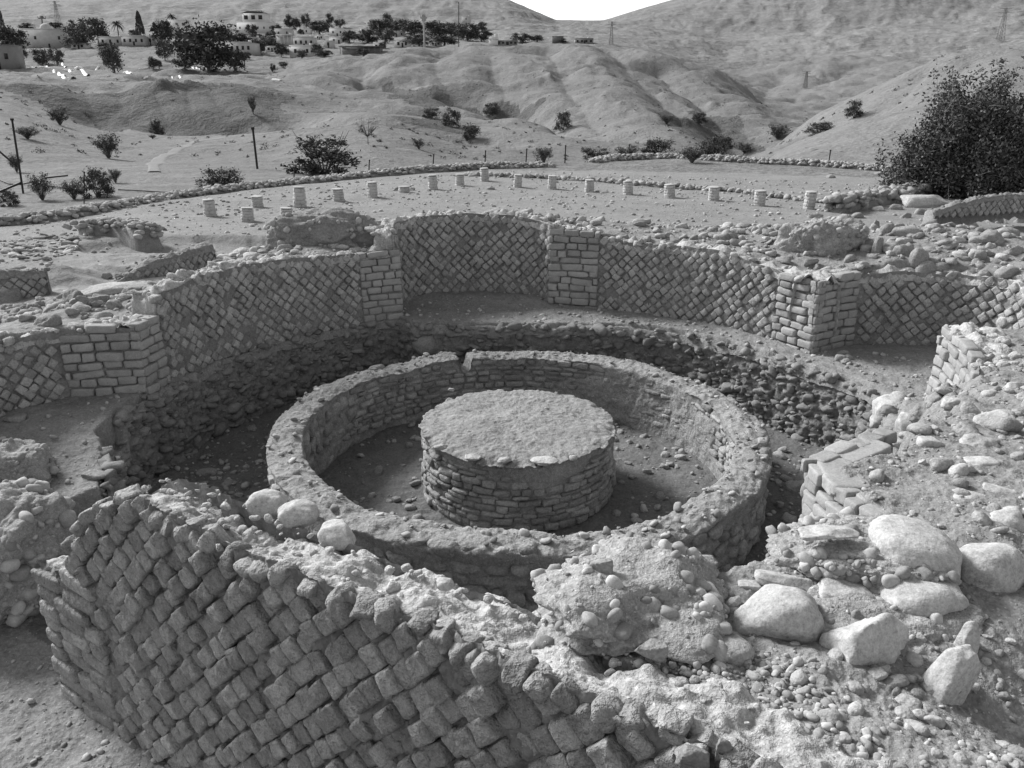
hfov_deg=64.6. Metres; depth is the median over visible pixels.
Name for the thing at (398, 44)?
house
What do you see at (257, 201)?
column stub
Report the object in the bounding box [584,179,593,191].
column stub
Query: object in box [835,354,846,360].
cobble
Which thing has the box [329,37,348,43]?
house
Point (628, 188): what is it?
column stub
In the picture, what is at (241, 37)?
tree
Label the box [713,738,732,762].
small stone
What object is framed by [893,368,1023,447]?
rubble
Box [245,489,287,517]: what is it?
boulder
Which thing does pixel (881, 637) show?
boulder
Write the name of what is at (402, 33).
house
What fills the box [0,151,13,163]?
fallen pipe
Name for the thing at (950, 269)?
cobble
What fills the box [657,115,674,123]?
scrub bush
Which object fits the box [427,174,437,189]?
column stub
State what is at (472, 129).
bush
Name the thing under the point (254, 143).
iron pole
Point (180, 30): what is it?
tree
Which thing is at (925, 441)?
rock
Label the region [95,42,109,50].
tree
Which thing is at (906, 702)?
rubble
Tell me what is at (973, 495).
rock
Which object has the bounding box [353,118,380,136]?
bare bush
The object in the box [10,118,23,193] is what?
iron pole
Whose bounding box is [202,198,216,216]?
column stub
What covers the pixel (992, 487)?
rock
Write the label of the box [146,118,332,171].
dirt track
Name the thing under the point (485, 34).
tree
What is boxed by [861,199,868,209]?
column stub
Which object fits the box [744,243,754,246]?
cobble
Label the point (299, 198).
column stub
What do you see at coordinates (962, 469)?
rock
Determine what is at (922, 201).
stone slab
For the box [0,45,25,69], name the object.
house
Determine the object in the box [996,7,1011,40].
lattice pylon
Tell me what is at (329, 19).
tree
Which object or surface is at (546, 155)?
scrub bush
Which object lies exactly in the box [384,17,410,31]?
tree
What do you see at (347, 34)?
tree
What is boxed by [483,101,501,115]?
bush
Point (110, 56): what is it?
tree
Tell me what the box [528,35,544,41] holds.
tree
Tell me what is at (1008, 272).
cobble
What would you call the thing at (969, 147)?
bush
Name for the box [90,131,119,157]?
scrub bush
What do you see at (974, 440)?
rock
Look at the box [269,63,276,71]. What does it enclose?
tree
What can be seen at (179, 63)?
tree
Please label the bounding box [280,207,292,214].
column stub
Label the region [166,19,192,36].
house
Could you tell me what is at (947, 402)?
rock
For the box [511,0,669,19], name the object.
sky
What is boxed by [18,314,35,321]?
cobble
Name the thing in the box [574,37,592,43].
house
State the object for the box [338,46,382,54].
pergola
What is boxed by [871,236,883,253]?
cobble
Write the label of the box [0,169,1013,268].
gravel
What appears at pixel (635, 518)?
rubble
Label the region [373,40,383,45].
house
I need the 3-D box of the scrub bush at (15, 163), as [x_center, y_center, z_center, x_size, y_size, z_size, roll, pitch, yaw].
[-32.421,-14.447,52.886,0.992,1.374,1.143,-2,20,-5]
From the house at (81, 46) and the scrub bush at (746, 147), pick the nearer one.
the scrub bush at (746, 147)
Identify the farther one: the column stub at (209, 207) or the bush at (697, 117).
the bush at (697, 117)
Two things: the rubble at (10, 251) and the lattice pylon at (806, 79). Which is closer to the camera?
the rubble at (10, 251)
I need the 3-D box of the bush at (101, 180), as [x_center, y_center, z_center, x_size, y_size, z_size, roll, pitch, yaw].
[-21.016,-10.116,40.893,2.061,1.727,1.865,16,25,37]
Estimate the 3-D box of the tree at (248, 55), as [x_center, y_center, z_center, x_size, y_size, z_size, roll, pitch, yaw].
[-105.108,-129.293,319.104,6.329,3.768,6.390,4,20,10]
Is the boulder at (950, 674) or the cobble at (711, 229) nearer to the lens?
the boulder at (950, 674)
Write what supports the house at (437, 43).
on the hills
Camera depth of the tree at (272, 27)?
647.73 m
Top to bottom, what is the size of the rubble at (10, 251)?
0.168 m
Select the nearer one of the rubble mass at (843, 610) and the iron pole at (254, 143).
the rubble mass at (843, 610)
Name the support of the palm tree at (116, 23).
on the hills
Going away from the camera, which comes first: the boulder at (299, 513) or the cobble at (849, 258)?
the boulder at (299, 513)
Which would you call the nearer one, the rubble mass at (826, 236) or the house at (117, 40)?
the rubble mass at (826, 236)
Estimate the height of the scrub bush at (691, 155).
0.844 m
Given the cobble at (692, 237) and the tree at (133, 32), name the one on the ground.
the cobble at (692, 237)
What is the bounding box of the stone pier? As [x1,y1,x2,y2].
[798,428,896,522]
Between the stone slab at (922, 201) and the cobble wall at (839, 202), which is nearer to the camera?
the stone slab at (922, 201)
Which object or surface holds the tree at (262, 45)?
on the hills
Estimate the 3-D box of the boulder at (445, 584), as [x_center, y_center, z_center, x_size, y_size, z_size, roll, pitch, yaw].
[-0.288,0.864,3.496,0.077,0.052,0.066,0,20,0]
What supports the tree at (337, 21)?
on the hills
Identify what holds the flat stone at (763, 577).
on the ground
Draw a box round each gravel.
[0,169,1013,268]
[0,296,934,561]
[0,633,156,767]
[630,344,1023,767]
[632,641,1014,767]
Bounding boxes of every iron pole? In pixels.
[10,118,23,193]
[251,127,257,168]
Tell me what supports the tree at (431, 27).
on the hills
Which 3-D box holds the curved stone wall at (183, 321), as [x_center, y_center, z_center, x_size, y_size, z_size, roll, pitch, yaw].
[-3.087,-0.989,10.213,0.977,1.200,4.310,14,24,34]
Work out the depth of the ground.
8.67 m
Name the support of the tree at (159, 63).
on the hills
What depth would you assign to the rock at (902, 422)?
6.77 m
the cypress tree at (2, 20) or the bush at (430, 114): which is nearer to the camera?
the bush at (430, 114)
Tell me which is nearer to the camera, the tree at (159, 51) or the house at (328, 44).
the tree at (159, 51)
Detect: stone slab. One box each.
[81,276,166,296]
[900,195,948,207]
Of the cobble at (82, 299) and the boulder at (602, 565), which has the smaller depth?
the boulder at (602, 565)
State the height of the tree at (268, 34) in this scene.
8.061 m
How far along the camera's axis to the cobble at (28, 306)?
10.57 m
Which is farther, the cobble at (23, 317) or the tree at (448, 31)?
the tree at (448, 31)
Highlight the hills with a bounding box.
[0,0,1023,215]
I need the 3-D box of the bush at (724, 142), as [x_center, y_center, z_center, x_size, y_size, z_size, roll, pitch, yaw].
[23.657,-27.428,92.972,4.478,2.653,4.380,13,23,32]
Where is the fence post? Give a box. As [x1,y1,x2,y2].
[83,172,84,203]
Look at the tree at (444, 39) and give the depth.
393.42 m
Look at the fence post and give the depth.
38.22 m
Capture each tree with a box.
[0,11,5,29]
[0,25,30,49]
[13,43,28,58]
[17,22,33,28]
[29,46,50,65]
[45,48,64,65]
[47,22,62,27]
[59,22,95,45]
[77,18,86,29]
[83,17,109,43]
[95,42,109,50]
[97,43,124,72]
[111,21,123,35]
[127,29,135,34]
[135,10,145,34]
[146,56,157,68]
[149,17,180,44]
[154,39,174,59]
[157,60,162,67]
[162,14,239,72]
[167,13,175,18]
[171,56,192,68]
[175,28,191,41]
[217,48,249,71]
[227,32,256,41]
[244,24,257,34]
[244,51,250,59]
[248,33,263,37]
[253,39,266,52]
[255,37,278,45]
[265,31,277,38]
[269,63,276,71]
[270,24,281,31]
[273,43,287,56]
[278,61,287,67]
[283,14,292,27]
[290,17,301,29]
[296,49,307,58]
[300,13,310,27]
[304,20,334,33]
[310,43,324,54]
[314,50,333,56]
[325,13,334,23]
[333,19,347,27]
[341,30,355,42]
[352,27,378,43]
[355,48,370,55]
[365,19,388,32]
[372,27,395,43]
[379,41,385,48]
[382,12,392,23]
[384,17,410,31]
[399,19,426,35]
[399,34,434,45]
[421,20,446,38]
[430,34,459,45]
[439,21,460,37]
[451,23,481,40]
[470,29,493,41]
[478,21,488,30]
[509,32,531,42]
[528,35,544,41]
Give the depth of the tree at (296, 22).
708.44 m
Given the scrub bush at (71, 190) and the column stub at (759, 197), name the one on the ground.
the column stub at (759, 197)
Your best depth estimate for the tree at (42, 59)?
285.90 m
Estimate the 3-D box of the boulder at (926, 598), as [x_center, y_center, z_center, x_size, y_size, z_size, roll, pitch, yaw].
[1.800,0.959,3.559,0.383,0.232,0.287,0,20,0]
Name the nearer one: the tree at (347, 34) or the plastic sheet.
the plastic sheet
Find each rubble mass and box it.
[0,438,58,482]
[0,477,76,627]
[263,206,381,249]
[530,531,732,669]
[765,506,961,593]
[773,214,869,256]
[807,581,987,666]
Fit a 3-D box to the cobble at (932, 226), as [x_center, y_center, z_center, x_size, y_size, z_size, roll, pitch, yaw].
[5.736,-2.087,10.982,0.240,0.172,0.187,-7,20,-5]
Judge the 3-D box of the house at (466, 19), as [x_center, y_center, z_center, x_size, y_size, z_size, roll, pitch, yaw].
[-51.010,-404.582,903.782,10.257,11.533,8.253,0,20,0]
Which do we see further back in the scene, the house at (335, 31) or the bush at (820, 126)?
the house at (335, 31)
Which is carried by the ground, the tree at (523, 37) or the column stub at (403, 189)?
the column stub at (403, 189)
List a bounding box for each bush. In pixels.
[0,188,20,206]
[6,152,22,171]
[11,126,40,138]
[25,171,55,199]
[44,106,70,124]
[54,179,85,198]
[73,166,115,198]
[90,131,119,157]
[107,168,121,182]
[148,117,164,134]
[193,164,245,187]
[247,94,256,113]
[275,130,367,175]
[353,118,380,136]
[412,138,425,148]
[422,107,440,118]
[441,107,461,126]
[461,123,481,141]
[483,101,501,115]
[534,146,552,162]
[553,109,571,131]
[581,146,613,158]
[615,144,640,153]
[638,136,675,153]
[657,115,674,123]
[676,144,709,162]
[690,111,707,123]
[699,134,734,154]
[734,142,753,152]
[765,125,791,138]
[804,121,832,133]
[842,98,865,118]
[869,58,1023,198]
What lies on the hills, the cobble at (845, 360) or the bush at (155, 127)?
the bush at (155, 127)
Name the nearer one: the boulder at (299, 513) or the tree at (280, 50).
the boulder at (299, 513)
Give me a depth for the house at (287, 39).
459.25 m
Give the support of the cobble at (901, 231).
on the ground
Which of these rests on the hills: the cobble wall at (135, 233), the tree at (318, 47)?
the tree at (318, 47)
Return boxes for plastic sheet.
[68,69,89,75]
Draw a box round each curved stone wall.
[0,317,147,415]
[113,244,403,393]
[364,208,565,301]
[548,222,840,353]
[788,264,1023,354]
[924,322,1023,399]
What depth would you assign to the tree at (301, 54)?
313.41 m
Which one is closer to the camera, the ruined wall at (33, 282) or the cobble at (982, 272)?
the cobble at (982, 272)
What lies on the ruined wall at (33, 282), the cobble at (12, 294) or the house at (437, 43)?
the cobble at (12, 294)
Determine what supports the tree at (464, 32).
on the hills
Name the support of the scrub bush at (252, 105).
on the hills
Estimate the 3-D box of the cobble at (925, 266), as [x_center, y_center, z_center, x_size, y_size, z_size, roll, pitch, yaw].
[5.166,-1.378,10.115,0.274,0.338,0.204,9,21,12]
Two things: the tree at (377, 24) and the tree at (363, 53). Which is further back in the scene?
the tree at (377, 24)
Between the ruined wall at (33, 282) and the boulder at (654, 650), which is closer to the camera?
the boulder at (654, 650)
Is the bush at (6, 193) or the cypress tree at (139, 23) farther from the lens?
the cypress tree at (139, 23)
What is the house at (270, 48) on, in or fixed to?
on the hills
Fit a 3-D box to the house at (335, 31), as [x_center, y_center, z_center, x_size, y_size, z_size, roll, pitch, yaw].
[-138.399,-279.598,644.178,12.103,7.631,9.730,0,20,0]
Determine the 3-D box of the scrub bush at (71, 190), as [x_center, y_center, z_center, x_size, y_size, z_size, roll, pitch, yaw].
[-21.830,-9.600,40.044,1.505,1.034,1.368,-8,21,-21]
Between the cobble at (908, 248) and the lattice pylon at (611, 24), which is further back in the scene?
the lattice pylon at (611, 24)
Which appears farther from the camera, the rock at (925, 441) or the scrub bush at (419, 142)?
the scrub bush at (419, 142)
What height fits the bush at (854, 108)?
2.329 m
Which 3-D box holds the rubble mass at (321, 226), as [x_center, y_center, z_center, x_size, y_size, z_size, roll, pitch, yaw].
[-2.634,-2.130,11.758,1.938,0.880,0.950,0,20,0]
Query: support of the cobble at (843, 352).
on the ground
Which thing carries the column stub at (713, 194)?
on the ground
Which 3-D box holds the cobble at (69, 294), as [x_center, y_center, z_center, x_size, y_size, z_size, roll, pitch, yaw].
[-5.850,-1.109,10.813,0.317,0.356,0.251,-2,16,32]
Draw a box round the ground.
[0,170,1023,767]
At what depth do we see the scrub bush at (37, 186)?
39.51 m
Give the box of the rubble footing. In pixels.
[98,319,897,497]
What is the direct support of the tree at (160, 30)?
on the hills
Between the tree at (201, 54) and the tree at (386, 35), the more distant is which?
the tree at (386, 35)
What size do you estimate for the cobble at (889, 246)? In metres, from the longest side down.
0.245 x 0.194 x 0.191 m
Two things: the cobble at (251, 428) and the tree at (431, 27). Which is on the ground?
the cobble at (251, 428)
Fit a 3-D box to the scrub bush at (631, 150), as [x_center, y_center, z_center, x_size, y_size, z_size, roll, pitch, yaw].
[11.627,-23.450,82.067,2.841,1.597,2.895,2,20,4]
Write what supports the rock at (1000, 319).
on the ground
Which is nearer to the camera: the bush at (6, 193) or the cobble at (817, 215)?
the cobble at (817, 215)
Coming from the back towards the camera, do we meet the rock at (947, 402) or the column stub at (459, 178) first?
the column stub at (459, 178)
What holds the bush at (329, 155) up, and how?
on the hills
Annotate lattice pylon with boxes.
[53,1,62,28]
[608,21,615,43]
[802,71,810,87]
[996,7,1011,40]
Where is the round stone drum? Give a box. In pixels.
[418,388,616,531]
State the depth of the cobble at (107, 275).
13.02 m
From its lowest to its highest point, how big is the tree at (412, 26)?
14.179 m
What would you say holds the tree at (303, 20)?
on the hills
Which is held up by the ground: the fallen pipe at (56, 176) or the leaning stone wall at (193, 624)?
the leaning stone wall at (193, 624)
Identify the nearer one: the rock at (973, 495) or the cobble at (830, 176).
the rock at (973, 495)
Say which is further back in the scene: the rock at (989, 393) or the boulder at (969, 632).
the rock at (989, 393)
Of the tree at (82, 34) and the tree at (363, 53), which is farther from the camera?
the tree at (82, 34)
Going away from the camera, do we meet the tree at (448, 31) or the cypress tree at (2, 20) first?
the cypress tree at (2, 20)
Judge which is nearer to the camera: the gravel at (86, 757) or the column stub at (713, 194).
the gravel at (86, 757)
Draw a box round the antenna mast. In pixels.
[458,2,458,46]
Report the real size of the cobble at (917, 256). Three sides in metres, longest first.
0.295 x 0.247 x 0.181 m
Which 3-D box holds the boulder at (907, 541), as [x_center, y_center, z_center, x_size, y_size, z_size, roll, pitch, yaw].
[1.858,0.755,3.748,0.408,0.216,0.422,13,19,-5]
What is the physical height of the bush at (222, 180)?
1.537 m
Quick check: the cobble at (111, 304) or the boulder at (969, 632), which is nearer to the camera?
the boulder at (969, 632)
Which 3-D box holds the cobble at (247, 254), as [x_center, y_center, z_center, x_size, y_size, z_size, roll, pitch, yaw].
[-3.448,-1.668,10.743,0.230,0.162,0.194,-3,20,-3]
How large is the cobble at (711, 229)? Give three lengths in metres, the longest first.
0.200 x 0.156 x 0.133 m
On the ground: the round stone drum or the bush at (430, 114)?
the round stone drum
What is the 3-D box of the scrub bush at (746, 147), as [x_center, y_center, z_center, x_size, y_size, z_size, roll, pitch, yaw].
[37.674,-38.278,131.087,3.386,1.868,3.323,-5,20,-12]
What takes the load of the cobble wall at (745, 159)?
on the ground
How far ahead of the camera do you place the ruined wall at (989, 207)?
18.43 m
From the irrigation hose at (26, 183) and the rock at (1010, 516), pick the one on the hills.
the irrigation hose at (26, 183)
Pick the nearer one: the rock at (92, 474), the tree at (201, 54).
the rock at (92, 474)
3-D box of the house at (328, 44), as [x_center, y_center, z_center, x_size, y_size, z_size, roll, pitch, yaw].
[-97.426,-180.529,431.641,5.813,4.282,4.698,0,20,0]
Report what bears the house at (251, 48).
on the hills
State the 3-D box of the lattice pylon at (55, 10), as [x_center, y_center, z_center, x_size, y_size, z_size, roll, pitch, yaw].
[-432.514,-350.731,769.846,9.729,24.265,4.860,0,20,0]
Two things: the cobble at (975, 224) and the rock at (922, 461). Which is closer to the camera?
the rock at (922, 461)
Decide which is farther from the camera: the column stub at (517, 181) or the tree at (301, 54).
the tree at (301, 54)
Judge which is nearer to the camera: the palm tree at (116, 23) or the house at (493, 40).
the house at (493, 40)
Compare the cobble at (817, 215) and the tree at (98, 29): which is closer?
the cobble at (817, 215)
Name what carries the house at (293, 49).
on the hills
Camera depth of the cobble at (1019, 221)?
19.74 m
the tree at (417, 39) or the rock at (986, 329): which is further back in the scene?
the tree at (417, 39)
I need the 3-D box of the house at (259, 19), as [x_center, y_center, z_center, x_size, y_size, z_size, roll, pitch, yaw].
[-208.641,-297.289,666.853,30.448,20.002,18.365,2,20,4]
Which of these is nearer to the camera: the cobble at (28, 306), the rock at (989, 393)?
the rock at (989, 393)
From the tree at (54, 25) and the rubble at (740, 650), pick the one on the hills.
the tree at (54, 25)
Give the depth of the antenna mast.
247.53 m
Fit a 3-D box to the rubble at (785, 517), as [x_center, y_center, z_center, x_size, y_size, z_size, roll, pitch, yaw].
[-0.237,1.148,8.331,6.789,0.187,6.698,8,22,22]
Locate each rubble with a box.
[0,208,1023,323]
[0,232,80,261]
[160,420,801,556]
[345,422,712,534]
[723,386,1023,767]
[773,533,1023,767]
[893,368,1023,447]
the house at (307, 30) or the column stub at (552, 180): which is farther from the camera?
the house at (307, 30)
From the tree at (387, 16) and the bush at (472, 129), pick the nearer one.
the bush at (472, 129)
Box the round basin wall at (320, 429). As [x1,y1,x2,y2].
[266,349,772,611]
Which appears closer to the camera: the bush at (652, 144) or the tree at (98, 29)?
the bush at (652, 144)
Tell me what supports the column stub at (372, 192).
on the ground
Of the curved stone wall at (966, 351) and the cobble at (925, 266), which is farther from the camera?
the cobble at (925, 266)
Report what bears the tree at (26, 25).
on the hills
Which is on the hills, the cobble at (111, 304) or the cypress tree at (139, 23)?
the cypress tree at (139, 23)
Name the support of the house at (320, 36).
on the hills
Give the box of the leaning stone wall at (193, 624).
[31,478,896,767]
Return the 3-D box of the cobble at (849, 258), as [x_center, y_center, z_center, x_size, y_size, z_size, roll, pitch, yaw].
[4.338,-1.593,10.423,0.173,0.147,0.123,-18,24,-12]
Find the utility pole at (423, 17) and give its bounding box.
[420,14,426,46]
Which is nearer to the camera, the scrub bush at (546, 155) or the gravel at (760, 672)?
the gravel at (760, 672)
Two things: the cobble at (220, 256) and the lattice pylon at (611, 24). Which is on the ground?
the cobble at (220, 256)
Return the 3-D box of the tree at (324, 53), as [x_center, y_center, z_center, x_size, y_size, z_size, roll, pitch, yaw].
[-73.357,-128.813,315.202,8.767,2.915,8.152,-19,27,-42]
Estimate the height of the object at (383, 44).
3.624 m
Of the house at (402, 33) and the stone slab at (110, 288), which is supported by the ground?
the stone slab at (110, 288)
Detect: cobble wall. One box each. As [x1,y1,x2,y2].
[0,161,555,225]
[62,216,164,251]
[588,153,907,173]
[822,181,943,212]
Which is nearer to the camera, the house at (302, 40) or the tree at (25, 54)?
the tree at (25, 54)
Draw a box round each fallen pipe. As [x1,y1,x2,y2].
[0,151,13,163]
[0,182,20,192]
[45,175,67,178]
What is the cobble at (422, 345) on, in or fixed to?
on the rubble footing
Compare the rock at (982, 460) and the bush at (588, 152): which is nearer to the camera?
the rock at (982, 460)
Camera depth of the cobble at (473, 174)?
30.37 m
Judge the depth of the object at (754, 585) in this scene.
3.58 m
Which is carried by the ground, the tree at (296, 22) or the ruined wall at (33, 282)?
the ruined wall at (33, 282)
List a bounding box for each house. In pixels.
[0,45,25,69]
[21,23,86,48]
[70,43,91,48]
[98,35,121,45]
[121,34,148,46]
[145,35,156,44]
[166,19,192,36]
[223,40,260,55]
[236,9,279,34]
[265,46,275,51]
[274,28,293,34]
[276,33,294,44]
[289,43,316,57]
[293,35,317,44]
[297,27,311,33]
[316,33,324,39]
[323,41,334,47]
[329,27,346,35]
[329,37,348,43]
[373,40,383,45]
[390,30,405,36]
[394,40,410,47]
[430,41,441,45]
[461,16,470,25]
[489,34,497,44]
[498,40,517,45]
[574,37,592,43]
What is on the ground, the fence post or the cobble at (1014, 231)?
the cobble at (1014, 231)
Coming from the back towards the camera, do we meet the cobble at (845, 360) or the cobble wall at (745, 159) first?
the cobble wall at (745, 159)
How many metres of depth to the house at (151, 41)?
441.27 m
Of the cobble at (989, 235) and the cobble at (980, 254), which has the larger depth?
the cobble at (989, 235)
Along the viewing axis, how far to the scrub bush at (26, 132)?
69.57 m
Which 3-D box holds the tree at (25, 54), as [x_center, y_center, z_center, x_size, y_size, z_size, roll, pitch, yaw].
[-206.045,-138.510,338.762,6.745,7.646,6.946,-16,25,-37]
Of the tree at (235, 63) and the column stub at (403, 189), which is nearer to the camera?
the column stub at (403, 189)
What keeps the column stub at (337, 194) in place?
on the ground
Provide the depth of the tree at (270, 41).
412.53 m
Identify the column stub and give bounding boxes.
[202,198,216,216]
[240,207,254,221]
[251,195,263,207]
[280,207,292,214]
[293,186,306,207]
[332,188,344,201]
[366,181,377,197]
[398,186,409,192]
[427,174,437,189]
[455,174,464,185]
[480,167,488,181]
[513,174,521,187]
[547,175,556,188]
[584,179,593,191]
[623,180,632,194]
[664,184,675,197]
[708,186,719,200]
[753,190,766,205]
[803,190,817,209]
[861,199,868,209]
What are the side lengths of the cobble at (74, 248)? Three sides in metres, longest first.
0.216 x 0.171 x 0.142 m
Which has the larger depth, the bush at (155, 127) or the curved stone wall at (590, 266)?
the bush at (155, 127)
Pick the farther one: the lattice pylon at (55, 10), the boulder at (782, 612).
the lattice pylon at (55, 10)
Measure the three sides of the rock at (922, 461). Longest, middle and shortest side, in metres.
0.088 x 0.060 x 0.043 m
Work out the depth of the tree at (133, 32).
651.25 m
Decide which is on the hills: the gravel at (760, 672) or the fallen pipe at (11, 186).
the fallen pipe at (11, 186)
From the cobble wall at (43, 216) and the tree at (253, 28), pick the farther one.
the tree at (253, 28)
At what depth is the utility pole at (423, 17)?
262.35 m
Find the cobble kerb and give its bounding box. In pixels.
[463,171,824,203]
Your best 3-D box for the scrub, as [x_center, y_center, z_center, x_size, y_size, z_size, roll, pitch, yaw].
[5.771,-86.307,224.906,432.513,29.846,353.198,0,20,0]
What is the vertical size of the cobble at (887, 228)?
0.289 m
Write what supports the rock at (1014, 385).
on the ground
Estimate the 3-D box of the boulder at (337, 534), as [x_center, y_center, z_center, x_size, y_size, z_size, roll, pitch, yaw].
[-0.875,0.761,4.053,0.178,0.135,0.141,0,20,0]
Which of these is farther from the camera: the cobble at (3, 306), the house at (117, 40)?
the house at (117, 40)
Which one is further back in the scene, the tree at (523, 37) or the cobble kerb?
the tree at (523, 37)
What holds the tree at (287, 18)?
on the hills
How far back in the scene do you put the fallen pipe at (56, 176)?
35.98 m
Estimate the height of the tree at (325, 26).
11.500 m
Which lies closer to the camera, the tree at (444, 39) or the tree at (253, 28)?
the tree at (444, 39)
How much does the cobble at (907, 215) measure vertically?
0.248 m
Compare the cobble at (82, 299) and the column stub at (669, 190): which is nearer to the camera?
the cobble at (82, 299)
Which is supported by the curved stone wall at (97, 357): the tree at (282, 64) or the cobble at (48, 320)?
the cobble at (48, 320)
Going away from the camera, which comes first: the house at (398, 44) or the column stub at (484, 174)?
the column stub at (484, 174)
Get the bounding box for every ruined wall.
[0,267,51,297]
[112,242,215,281]
[922,192,1023,224]
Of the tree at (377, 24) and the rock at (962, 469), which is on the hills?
the tree at (377, 24)
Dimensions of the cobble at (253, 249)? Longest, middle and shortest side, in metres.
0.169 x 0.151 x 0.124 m
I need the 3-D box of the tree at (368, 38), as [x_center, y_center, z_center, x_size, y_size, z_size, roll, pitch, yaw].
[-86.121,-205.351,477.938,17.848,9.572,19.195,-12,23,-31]
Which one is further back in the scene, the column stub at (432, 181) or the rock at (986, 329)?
the column stub at (432, 181)
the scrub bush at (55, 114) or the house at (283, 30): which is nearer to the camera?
the scrub bush at (55, 114)
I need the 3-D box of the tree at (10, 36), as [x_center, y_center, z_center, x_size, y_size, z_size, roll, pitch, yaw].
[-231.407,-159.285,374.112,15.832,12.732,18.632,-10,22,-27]
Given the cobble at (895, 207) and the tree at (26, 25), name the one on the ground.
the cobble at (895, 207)
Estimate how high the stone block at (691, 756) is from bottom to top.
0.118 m
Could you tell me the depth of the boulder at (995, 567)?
3.68 m
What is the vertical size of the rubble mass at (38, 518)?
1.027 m
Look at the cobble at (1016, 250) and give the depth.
10.07 m
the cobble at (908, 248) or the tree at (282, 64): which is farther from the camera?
the tree at (282, 64)
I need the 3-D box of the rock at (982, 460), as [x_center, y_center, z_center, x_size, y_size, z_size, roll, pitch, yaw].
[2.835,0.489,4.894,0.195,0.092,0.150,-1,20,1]
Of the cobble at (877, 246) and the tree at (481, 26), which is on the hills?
the tree at (481, 26)
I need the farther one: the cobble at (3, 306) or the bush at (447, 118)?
the bush at (447, 118)
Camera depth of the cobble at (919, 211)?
20.86 m
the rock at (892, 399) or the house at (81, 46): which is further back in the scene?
the house at (81, 46)
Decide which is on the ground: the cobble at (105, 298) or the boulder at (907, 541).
the cobble at (105, 298)
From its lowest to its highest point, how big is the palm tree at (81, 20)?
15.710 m
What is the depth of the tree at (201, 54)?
237.95 m
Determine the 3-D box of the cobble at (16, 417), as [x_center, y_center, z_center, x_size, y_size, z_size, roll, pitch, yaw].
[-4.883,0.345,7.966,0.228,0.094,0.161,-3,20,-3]
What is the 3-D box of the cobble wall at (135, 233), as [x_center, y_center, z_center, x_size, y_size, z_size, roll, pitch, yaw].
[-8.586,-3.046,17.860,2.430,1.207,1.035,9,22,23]
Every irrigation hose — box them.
[0,180,75,189]
[118,189,165,192]
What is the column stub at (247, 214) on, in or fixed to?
on the ground
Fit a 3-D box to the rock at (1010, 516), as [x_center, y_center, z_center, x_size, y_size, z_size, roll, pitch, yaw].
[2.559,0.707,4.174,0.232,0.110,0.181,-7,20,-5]
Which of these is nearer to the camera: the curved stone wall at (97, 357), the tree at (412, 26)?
the curved stone wall at (97, 357)
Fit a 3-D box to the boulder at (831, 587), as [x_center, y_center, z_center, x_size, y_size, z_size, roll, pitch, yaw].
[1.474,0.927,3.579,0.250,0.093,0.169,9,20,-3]
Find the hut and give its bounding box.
[552,36,563,42]
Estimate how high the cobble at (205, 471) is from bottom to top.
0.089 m
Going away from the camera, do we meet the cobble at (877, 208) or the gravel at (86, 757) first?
the gravel at (86, 757)
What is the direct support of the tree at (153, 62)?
on the hills
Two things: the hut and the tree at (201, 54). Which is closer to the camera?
the tree at (201, 54)
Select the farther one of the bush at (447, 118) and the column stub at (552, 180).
the bush at (447, 118)
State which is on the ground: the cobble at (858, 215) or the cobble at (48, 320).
the cobble at (858, 215)
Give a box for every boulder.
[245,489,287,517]
[277,499,318,527]
[317,519,355,550]
[436,577,453,590]
[589,557,612,573]
[635,638,667,662]
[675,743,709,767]
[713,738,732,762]
[732,584,824,642]
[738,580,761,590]
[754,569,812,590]
[797,525,859,540]
[817,577,874,598]
[819,612,908,665]
[868,514,961,580]
[879,580,968,617]
[923,644,980,705]
[954,621,979,653]
[959,542,1023,593]
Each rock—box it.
[81,469,104,479]
[869,391,906,428]
[895,412,912,431]
[916,436,944,447]
[918,459,925,464]
[940,396,960,408]
[947,463,969,475]
[952,489,983,499]
[959,433,999,447]
[963,456,999,465]
[973,410,1014,426]
[979,327,1005,336]
[980,389,997,396]
[982,482,1016,493]
[990,506,1023,531]
[996,317,1011,328]
[1005,381,1023,388]
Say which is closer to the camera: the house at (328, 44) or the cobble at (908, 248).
the cobble at (908, 248)
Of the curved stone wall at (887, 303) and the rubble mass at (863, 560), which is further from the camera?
the curved stone wall at (887, 303)
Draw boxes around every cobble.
[0,287,23,302]
[0,304,12,309]
[2,413,26,422]
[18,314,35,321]
[25,303,41,308]
[33,314,61,326]
[61,240,74,245]
[62,288,83,301]
[68,246,78,250]
[68,295,88,304]
[89,295,109,302]
[101,272,112,278]
[106,300,121,309]
[195,468,217,475]
[217,254,229,259]
[243,252,258,257]
[247,425,256,430]
[249,246,258,252]
[412,335,436,355]
[468,172,479,176]
[690,235,697,239]
[706,227,717,231]
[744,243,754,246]
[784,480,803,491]
[807,213,823,218]
[826,174,835,177]
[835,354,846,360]
[837,350,849,354]
[841,358,851,364]
[844,254,855,262]
[851,212,863,217]
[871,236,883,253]
[872,206,884,210]
[879,223,894,234]
[883,242,898,252]
[889,204,902,209]
[891,226,920,236]
[892,242,914,255]
[899,213,911,217]
[909,248,928,268]
[914,208,926,214]
[915,260,935,272]
[927,223,940,231]
[934,262,950,271]
[943,268,958,271]
[963,222,978,226]
[968,229,1003,244]
[971,250,986,259]
[978,269,990,276]
[985,218,1003,222]
[994,266,1018,279]
[997,227,1019,235]
[1004,245,1023,254]
[1014,219,1023,222]
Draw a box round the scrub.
[0,48,1023,161]
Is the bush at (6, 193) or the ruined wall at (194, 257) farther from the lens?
the bush at (6, 193)

